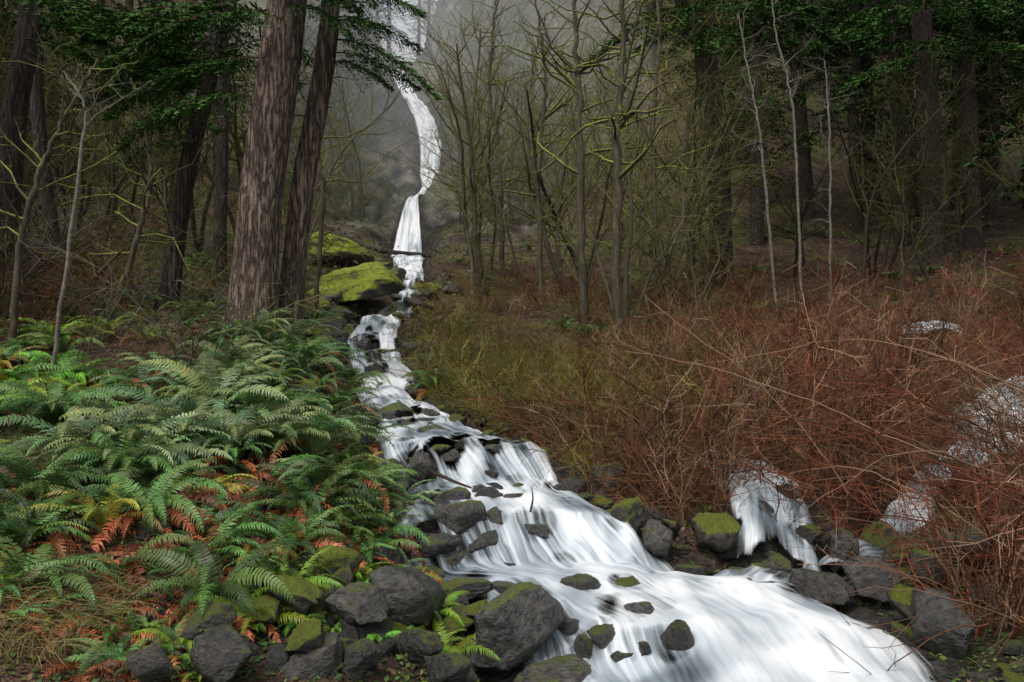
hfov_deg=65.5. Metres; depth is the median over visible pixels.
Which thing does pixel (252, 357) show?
sword fern
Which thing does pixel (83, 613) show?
sword fern
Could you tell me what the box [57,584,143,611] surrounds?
sword fern
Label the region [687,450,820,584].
side stream water
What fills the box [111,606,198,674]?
sword fern
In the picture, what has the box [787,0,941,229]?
fir tree
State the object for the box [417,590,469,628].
sword fern
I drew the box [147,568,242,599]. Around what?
sword fern
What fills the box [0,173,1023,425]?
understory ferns
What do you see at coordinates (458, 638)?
sword fern
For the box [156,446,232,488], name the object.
sword fern
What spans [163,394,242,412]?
sword fern
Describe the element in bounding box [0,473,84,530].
sword fern
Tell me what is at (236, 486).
sword fern
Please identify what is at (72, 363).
sword fern
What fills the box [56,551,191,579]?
sword fern
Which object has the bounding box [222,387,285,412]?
sword fern
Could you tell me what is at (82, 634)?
sword fern
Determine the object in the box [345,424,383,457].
sword fern
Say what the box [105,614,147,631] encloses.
sword fern
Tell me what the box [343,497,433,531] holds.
sword fern
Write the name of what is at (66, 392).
sword fern
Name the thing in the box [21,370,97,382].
sword fern
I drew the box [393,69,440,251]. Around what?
waterfall
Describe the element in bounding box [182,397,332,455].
sword fern
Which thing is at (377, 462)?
sword fern
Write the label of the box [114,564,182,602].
sword fern
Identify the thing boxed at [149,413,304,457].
sword fern
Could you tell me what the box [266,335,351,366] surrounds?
sword fern
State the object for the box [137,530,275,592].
sword fern
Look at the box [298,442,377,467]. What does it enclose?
sword fern
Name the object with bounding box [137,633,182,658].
sword fern
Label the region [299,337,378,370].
sword fern
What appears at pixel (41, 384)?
sword fern
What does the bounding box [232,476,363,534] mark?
sword fern
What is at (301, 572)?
sword fern
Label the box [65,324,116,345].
sword fern
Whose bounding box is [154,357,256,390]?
sword fern
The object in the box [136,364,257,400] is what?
sword fern
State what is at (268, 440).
sword fern
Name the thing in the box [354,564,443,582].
sword fern
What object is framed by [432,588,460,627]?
sword fern
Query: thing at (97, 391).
sword fern
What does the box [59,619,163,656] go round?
sword fern
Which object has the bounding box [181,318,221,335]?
sword fern
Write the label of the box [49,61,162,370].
alder tree
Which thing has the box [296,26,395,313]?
mossy maple tree
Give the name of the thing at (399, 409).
boulder
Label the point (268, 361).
sword fern
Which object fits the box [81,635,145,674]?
sword fern
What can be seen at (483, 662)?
boulder
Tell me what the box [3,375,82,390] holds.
sword fern
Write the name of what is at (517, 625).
boulder
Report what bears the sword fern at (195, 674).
on the ground
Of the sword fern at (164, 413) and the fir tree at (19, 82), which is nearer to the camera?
the sword fern at (164, 413)
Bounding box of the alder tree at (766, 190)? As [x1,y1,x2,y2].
[717,1,792,310]
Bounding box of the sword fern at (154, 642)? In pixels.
[98,632,194,681]
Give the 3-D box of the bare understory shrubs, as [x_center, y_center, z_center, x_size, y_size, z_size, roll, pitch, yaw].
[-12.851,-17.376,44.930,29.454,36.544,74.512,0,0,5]
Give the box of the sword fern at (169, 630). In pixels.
[106,624,179,647]
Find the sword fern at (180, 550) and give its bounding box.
[117,501,266,574]
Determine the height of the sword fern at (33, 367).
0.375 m
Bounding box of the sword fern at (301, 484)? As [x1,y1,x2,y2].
[242,472,393,531]
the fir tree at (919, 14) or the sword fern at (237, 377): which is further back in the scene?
the fir tree at (919, 14)
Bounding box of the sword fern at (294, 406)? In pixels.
[246,396,330,416]
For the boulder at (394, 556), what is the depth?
5.65 m
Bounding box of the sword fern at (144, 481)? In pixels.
[88,467,188,502]
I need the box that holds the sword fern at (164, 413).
[76,386,266,466]
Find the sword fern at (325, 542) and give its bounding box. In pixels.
[216,505,361,572]
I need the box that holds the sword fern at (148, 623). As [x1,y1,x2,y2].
[103,608,171,644]
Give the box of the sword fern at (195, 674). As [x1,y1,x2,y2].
[170,663,241,681]
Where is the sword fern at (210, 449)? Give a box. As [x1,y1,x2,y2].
[136,424,233,467]
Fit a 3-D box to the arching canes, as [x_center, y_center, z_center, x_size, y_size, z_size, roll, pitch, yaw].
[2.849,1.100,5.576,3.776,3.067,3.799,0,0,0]
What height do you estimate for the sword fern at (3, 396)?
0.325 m
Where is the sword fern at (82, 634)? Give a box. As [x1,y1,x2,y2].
[2,600,114,650]
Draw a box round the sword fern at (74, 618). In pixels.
[19,591,92,631]
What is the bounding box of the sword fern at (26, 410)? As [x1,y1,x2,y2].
[0,381,138,426]
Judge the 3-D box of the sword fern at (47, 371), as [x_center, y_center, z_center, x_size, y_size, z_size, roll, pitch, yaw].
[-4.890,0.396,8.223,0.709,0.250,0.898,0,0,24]
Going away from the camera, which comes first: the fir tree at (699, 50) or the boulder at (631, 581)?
the boulder at (631, 581)
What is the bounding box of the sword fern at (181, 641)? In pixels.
[129,623,210,655]
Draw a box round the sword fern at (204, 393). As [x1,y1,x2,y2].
[139,349,289,426]
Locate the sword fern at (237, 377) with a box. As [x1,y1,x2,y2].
[200,369,254,388]
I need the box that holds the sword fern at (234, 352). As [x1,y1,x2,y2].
[171,334,271,362]
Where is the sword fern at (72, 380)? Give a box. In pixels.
[38,377,130,397]
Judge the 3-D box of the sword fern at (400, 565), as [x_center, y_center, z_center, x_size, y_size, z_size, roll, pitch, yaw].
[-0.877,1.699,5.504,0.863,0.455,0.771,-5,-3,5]
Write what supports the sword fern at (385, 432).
on the ground
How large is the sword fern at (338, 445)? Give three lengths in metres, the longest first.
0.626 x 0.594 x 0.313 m
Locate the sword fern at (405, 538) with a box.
[364,507,446,565]
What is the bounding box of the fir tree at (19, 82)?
[0,0,201,294]
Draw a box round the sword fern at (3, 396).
[0,393,37,413]
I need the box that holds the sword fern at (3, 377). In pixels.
[0,372,60,412]
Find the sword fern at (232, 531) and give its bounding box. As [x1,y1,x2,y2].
[189,517,298,579]
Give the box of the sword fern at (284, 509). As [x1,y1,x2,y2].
[229,488,349,534]
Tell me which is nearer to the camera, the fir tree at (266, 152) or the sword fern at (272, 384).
the sword fern at (272, 384)
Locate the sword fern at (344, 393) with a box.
[314,380,376,417]
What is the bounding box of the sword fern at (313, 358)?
[276,353,339,373]
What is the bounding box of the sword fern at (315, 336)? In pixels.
[301,332,335,344]
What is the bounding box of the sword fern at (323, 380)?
[290,371,354,395]
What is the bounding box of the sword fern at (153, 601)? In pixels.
[38,590,178,652]
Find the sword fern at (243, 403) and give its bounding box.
[207,391,279,413]
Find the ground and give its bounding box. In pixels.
[0,0,1023,681]
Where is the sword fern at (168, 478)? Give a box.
[68,458,241,552]
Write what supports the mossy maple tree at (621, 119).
on the ground
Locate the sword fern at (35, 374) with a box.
[0,369,76,385]
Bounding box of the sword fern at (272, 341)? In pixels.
[243,337,287,356]
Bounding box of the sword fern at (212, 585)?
[128,539,314,625]
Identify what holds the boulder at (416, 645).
on the ground
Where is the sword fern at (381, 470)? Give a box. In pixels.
[340,468,406,506]
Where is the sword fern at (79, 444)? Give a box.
[46,432,120,458]
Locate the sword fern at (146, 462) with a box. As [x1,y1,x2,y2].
[52,425,225,496]
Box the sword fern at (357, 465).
[289,459,407,516]
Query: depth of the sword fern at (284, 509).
5.71 m
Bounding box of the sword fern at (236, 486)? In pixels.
[161,474,256,518]
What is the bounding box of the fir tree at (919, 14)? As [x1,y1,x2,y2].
[828,0,1023,272]
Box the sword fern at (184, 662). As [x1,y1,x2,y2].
[167,652,194,681]
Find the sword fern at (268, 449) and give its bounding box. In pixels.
[230,441,302,464]
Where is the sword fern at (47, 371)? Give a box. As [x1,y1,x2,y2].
[13,367,87,376]
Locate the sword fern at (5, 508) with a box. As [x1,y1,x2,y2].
[0,491,19,512]
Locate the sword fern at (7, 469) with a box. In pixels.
[0,449,22,479]
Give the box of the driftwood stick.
[96,247,533,511]
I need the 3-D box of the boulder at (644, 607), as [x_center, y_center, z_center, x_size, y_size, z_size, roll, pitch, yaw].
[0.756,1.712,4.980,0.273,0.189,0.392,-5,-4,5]
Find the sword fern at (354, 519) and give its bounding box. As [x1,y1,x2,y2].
[324,493,371,535]
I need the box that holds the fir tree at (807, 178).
[718,0,874,218]
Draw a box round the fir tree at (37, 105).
[27,9,224,280]
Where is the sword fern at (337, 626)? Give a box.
[323,622,341,631]
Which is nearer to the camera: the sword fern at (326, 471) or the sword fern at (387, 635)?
the sword fern at (387, 635)
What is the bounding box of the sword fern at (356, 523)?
[303,495,361,529]
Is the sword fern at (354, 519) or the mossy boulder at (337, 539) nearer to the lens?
the mossy boulder at (337, 539)
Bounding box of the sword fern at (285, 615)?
[181,581,309,634]
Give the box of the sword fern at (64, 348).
[20,332,108,354]
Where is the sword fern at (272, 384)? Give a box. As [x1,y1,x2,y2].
[249,372,304,390]
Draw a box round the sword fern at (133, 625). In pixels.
[98,622,150,638]
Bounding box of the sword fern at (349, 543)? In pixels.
[281,515,377,547]
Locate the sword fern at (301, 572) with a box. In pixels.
[239,546,346,605]
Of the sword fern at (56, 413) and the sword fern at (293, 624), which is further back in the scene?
the sword fern at (56, 413)
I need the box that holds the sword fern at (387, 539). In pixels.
[342,525,420,566]
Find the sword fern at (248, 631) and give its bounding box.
[159,581,290,654]
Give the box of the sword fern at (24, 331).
[0,320,54,343]
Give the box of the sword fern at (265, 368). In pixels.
[249,363,284,383]
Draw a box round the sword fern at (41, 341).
[16,334,75,349]
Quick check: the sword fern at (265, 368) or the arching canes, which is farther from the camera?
the sword fern at (265, 368)
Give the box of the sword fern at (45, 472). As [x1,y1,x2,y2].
[0,468,94,519]
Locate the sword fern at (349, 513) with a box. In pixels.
[257,489,402,538]
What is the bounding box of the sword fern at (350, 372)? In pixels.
[320,359,397,388]
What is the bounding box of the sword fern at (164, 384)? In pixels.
[146,375,214,395]
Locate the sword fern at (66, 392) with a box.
[0,387,93,413]
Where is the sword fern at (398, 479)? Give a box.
[375,467,418,493]
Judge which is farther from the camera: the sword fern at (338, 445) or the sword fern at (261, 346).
the sword fern at (261, 346)
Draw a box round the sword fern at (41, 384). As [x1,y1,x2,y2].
[0,370,87,414]
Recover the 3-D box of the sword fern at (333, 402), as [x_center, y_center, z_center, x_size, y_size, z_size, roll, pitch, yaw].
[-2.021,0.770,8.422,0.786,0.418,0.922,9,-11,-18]
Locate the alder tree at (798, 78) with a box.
[749,0,815,311]
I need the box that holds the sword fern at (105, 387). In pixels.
[38,379,142,402]
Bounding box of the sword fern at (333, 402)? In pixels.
[303,393,352,424]
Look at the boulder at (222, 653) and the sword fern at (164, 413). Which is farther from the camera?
the sword fern at (164, 413)
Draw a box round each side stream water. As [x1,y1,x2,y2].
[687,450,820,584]
[801,376,1023,568]
[903,320,962,331]
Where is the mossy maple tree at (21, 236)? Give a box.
[0,0,141,350]
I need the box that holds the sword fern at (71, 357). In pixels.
[29,352,90,369]
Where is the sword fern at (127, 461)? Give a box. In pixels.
[39,422,197,482]
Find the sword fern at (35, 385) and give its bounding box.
[0,376,73,397]
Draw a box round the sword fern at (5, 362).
[0,346,47,369]
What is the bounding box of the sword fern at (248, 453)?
[196,428,301,469]
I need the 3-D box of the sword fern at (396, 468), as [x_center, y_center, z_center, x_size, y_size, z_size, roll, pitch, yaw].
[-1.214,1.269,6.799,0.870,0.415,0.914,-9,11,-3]
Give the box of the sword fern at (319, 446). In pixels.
[243,413,394,459]
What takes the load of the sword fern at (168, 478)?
on the ground
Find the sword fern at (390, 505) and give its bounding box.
[340,492,406,524]
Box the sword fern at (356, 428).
[337,422,381,451]
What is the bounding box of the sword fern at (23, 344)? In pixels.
[0,335,51,351]
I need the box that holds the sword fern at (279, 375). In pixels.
[248,363,308,383]
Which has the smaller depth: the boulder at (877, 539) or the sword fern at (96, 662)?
the sword fern at (96, 662)
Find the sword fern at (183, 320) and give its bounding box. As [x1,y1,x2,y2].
[160,313,211,329]
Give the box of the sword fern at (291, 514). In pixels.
[227,500,324,559]
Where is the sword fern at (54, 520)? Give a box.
[0,488,112,558]
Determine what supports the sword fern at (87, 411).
on the ground
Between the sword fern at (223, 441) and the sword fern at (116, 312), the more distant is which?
the sword fern at (116, 312)
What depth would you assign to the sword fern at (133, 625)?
3.99 m
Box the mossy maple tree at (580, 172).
[485,0,667,333]
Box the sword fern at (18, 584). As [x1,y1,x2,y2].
[0,555,29,590]
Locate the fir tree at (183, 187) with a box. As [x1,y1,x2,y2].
[74,0,247,312]
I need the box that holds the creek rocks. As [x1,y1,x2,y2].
[106,262,1023,681]
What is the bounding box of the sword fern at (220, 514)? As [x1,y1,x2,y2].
[114,492,261,547]
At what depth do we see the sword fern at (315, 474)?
6.04 m
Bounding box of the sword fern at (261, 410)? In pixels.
[222,401,336,436]
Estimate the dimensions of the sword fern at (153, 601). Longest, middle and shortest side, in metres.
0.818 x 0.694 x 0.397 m
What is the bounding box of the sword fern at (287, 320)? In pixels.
[238,307,297,328]
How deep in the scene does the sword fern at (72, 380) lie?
7.79 m
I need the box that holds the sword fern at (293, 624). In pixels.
[274,610,326,636]
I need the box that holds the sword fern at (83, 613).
[23,606,96,628]
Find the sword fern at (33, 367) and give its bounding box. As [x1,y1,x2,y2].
[0,363,63,378]
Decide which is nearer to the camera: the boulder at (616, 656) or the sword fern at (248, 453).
the boulder at (616, 656)
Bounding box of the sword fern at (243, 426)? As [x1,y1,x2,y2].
[190,404,316,451]
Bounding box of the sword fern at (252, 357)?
[162,346,287,387]
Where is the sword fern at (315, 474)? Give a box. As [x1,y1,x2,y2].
[255,462,377,522]
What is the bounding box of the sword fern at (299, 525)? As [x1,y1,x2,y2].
[200,500,357,573]
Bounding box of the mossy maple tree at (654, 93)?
[579,0,745,301]
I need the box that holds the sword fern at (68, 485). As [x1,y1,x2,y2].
[0,470,96,503]
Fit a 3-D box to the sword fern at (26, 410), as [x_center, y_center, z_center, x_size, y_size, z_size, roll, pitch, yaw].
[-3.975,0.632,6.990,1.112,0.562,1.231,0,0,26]
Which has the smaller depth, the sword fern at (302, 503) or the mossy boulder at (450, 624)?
the mossy boulder at (450, 624)
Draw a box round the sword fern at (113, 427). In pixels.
[64,410,195,466]
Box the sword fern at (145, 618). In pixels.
[113,610,173,632]
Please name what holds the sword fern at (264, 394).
on the ground
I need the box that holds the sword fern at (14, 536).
[0,491,103,565]
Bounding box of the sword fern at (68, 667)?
[34,640,122,681]
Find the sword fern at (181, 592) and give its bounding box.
[151,548,241,602]
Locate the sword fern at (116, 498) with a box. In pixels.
[30,487,169,511]
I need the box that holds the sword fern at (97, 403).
[15,393,105,418]
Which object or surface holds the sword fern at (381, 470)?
on the ground
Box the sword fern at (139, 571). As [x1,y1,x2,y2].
[82,533,196,600]
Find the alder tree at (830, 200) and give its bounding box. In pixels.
[801,46,861,301]
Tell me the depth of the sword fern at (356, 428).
7.85 m
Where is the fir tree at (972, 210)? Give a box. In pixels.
[860,0,1023,249]
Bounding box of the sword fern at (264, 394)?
[238,385,333,410]
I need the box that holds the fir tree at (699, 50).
[586,0,849,292]
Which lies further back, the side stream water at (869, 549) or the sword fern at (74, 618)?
the side stream water at (869, 549)
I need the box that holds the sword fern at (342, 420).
[243,402,385,468]
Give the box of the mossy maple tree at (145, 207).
[52,48,219,320]
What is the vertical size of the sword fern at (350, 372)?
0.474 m
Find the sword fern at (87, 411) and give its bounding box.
[38,400,240,473]
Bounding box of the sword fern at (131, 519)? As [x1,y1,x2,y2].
[73,482,205,543]
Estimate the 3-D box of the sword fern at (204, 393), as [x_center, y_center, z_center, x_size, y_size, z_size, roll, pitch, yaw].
[-2.641,0.468,7.634,1.496,0.564,1.527,10,13,30]
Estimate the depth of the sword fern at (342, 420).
6.86 m
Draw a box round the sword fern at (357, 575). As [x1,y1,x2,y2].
[352,562,390,579]
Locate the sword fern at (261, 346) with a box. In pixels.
[237,339,281,356]
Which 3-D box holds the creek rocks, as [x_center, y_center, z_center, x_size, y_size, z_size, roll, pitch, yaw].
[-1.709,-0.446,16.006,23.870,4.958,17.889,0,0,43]
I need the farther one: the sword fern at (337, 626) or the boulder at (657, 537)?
the boulder at (657, 537)
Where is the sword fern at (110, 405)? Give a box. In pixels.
[44,394,150,419]
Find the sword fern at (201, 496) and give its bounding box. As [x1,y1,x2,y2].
[156,465,254,517]
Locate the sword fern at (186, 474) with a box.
[148,472,207,491]
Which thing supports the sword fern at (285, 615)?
on the ground
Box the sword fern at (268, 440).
[204,417,318,447]
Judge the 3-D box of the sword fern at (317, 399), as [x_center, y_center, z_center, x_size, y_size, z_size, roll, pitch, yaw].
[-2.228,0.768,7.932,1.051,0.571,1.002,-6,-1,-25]
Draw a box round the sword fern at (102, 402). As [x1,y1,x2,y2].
[45,390,129,407]
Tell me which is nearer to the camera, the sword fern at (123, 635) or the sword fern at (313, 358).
the sword fern at (123, 635)
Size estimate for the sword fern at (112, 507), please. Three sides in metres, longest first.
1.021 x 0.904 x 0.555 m
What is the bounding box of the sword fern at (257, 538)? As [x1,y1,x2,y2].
[186,517,289,571]
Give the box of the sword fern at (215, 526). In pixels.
[176,500,270,552]
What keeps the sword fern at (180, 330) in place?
on the ground
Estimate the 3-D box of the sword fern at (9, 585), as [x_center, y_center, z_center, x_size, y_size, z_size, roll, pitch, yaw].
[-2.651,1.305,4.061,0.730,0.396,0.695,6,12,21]
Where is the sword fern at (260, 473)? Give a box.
[192,463,282,501]
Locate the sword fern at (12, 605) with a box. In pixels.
[0,592,68,628]
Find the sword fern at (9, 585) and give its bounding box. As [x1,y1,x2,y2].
[0,560,91,606]
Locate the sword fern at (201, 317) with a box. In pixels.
[174,309,222,325]
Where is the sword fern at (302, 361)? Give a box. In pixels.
[261,346,354,373]
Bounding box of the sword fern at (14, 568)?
[0,536,127,608]
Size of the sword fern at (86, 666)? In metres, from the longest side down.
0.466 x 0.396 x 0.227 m
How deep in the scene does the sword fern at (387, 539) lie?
5.67 m
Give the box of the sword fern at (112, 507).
[12,483,162,553]
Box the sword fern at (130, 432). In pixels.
[46,420,216,462]
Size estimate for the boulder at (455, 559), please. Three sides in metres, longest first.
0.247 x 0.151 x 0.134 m
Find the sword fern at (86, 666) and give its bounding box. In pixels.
[66,641,125,681]
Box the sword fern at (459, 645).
[432,616,500,663]
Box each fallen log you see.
[23,248,113,286]
[361,245,430,257]
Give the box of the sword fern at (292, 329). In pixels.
[261,319,343,343]
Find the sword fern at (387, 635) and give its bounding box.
[366,626,400,641]
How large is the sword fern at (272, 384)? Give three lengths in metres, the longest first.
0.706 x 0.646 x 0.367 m
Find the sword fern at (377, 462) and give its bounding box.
[348,452,392,474]
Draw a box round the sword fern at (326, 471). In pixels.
[258,454,382,494]
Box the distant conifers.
[0,0,1023,246]
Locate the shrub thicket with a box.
[325,226,1023,667]
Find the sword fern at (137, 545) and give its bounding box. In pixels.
[104,517,211,569]
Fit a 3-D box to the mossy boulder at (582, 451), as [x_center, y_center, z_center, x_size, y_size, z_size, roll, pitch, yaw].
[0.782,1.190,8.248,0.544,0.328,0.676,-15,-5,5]
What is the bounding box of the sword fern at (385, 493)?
[342,469,412,516]
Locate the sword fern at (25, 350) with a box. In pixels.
[0,345,44,354]
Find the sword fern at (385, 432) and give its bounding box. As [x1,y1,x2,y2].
[368,425,395,449]
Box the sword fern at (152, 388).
[87,363,197,403]
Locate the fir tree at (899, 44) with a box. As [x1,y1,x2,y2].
[810,0,1006,244]
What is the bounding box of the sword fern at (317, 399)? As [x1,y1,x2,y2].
[269,385,336,429]
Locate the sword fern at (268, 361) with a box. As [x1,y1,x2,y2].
[231,345,311,368]
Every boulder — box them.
[125,643,173,681]
[180,603,236,645]
[190,624,254,681]
[244,595,281,624]
[264,575,323,615]
[284,617,323,654]
[304,325,333,341]
[306,545,362,582]
[307,261,405,302]
[307,315,346,338]
[308,232,374,267]
[311,531,350,547]
[324,581,389,624]
[344,638,383,672]
[357,338,371,354]
[364,366,385,372]
[369,566,445,625]
[372,540,404,565]
[377,402,412,419]
[393,628,443,663]
[404,384,420,397]
[406,450,431,492]
[418,565,444,577]
[419,533,461,558]
[420,408,440,415]
[424,424,461,443]
[424,652,471,681]
[432,486,470,504]
[433,611,473,635]
[434,500,487,539]
[439,448,459,461]
[441,577,492,600]
[443,549,472,571]
[460,642,509,671]
[462,599,487,624]
[468,529,497,552]
[472,484,485,491]
[474,486,502,498]
[474,582,564,678]
[484,443,502,454]
[485,506,505,530]
[492,580,514,593]
[513,653,591,681]
[522,520,552,538]
[550,476,587,497]
[557,618,578,644]
[559,573,600,597]
[563,438,609,468]
[573,633,592,658]
[586,623,615,648]
[589,462,627,492]
[610,496,644,532]
[610,575,652,601]
[610,650,633,661]
[614,601,653,614]
[641,519,673,556]
[656,619,694,662]
[691,512,740,551]
[728,566,746,575]
[758,500,773,516]
[761,553,792,581]
[775,484,803,498]
[788,568,855,608]
[795,524,822,543]
[826,527,859,572]
[840,555,902,603]
[860,520,897,551]
[888,584,913,621]
[909,549,953,585]
[911,586,975,659]
[931,524,998,574]
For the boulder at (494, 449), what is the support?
on the ground
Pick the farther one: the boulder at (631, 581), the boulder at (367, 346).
the boulder at (367, 346)
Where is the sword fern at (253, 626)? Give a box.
[233,620,279,632]
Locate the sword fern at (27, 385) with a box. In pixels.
[0,381,106,422]
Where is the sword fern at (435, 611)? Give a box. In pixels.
[375,567,447,620]
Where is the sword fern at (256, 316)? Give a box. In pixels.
[205,309,289,340]
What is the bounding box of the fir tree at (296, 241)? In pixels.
[279,0,443,331]
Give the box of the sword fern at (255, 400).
[210,383,324,414]
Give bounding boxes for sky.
[356,0,436,63]
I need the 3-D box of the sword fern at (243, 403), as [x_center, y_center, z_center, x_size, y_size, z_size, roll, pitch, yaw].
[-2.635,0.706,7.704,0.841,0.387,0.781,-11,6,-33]
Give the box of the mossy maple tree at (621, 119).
[546,0,699,347]
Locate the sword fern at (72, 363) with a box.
[14,357,128,385]
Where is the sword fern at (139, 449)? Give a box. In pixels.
[31,429,205,476]
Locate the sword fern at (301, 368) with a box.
[286,365,323,378]
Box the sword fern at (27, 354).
[0,347,43,366]
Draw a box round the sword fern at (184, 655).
[168,651,190,666]
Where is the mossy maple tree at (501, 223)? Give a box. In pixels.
[454,0,567,277]
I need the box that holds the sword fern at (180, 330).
[162,325,196,336]
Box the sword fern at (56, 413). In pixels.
[0,381,138,433]
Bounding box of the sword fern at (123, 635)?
[106,605,173,643]
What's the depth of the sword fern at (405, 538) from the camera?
5.77 m
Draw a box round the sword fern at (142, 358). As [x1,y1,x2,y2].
[114,351,193,383]
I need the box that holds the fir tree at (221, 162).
[104,1,313,279]
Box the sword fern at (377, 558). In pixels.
[350,524,395,577]
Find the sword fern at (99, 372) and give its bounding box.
[67,366,157,392]
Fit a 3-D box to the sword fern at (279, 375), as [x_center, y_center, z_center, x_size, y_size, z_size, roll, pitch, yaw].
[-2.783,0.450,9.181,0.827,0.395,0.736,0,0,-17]
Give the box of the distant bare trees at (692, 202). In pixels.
[0,0,1023,335]
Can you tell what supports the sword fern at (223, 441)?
on the ground
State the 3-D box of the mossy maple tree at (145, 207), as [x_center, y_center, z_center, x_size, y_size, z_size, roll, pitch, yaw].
[-5.602,-2.128,12.107,2.102,4.136,2.339,0,0,-45]
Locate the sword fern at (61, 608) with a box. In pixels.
[17,593,102,637]
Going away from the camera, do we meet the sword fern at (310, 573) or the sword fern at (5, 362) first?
the sword fern at (310, 573)
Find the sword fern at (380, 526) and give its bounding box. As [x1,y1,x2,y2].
[349,510,396,536]
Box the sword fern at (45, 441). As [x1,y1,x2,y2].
[0,401,163,463]
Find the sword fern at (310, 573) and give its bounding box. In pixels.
[285,564,341,589]
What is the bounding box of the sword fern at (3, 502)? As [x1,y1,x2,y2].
[0,501,14,506]
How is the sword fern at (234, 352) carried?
on the ground
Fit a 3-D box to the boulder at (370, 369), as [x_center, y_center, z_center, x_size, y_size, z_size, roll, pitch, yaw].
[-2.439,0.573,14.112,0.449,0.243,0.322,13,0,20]
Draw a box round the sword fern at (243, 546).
[189,517,308,571]
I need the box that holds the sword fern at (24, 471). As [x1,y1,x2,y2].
[0,441,116,505]
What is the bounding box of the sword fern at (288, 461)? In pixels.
[223,454,330,509]
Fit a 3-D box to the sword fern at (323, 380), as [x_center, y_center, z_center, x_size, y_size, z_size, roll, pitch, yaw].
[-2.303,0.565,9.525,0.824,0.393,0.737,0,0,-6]
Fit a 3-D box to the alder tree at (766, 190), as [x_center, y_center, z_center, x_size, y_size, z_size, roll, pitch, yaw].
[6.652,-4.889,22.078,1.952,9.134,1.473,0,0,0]
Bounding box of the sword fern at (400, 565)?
[352,558,442,582]
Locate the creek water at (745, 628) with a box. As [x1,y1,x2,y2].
[346,254,927,681]
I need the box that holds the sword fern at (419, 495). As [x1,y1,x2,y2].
[380,472,441,513]
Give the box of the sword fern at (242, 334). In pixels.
[208,320,276,340]
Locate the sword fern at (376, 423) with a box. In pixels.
[336,415,414,442]
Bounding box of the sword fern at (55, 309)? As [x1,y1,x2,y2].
[30,299,101,323]
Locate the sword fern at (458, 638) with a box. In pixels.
[429,621,467,654]
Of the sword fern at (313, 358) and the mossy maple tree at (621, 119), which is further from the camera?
the mossy maple tree at (621, 119)
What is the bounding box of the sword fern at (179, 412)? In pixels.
[112,401,224,428]
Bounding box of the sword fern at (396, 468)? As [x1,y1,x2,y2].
[334,462,418,499]
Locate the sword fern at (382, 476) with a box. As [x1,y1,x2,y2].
[312,459,418,497]
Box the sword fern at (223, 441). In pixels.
[169,428,231,462]
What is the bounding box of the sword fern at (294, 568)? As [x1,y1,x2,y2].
[217,547,335,576]
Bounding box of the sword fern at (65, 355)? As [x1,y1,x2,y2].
[21,349,86,368]
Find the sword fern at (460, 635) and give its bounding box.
[451,632,465,642]
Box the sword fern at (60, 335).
[25,329,74,338]
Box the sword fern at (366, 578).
[354,576,369,583]
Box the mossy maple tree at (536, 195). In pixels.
[490,0,606,300]
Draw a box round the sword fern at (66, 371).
[0,366,87,384]
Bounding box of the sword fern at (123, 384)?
[81,378,155,404]
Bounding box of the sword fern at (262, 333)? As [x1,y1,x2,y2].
[223,319,288,344]
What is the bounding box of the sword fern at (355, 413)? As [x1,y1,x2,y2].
[341,403,383,421]
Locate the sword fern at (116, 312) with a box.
[91,305,149,322]
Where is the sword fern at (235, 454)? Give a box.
[185,426,292,480]
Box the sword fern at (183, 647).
[123,643,188,673]
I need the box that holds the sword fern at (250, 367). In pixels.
[177,366,264,385]
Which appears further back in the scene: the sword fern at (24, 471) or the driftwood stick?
the driftwood stick
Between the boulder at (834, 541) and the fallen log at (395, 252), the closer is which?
the boulder at (834, 541)
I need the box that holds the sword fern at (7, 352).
[0,345,35,364]
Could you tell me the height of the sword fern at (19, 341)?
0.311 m
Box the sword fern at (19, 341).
[1,338,48,351]
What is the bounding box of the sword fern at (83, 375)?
[23,363,116,385]
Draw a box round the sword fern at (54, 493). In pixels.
[5,486,67,522]
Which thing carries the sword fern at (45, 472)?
on the ground
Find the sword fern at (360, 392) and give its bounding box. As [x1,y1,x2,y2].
[353,379,383,398]
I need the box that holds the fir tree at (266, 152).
[97,0,377,336]
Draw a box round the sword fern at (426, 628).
[369,569,449,631]
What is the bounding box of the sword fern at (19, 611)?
[0,588,62,652]
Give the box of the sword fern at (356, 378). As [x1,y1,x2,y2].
[331,375,366,389]
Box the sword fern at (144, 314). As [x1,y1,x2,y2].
[126,305,168,320]
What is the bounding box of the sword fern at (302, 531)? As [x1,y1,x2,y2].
[290,504,362,551]
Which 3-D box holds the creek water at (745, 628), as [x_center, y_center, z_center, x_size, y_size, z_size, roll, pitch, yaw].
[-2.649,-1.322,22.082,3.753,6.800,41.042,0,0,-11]
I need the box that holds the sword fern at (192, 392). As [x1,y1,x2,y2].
[137,377,209,413]
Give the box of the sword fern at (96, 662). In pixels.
[57,638,151,681]
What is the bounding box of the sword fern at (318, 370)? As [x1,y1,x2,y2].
[307,361,330,378]
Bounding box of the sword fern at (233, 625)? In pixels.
[232,610,266,636]
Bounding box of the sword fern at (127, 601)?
[62,600,131,632]
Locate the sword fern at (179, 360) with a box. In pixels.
[145,353,199,376]
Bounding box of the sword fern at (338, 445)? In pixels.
[325,434,362,453]
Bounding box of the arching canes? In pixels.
[625,295,1023,673]
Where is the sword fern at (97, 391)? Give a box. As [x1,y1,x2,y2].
[57,387,118,401]
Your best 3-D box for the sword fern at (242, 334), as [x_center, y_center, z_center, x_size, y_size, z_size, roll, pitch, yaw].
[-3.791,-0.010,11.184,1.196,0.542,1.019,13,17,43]
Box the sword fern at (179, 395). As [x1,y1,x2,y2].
[160,387,229,405]
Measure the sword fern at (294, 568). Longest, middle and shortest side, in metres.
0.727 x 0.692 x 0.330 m
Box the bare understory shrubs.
[0,1,549,378]
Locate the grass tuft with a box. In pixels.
[0,550,178,673]
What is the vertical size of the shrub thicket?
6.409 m

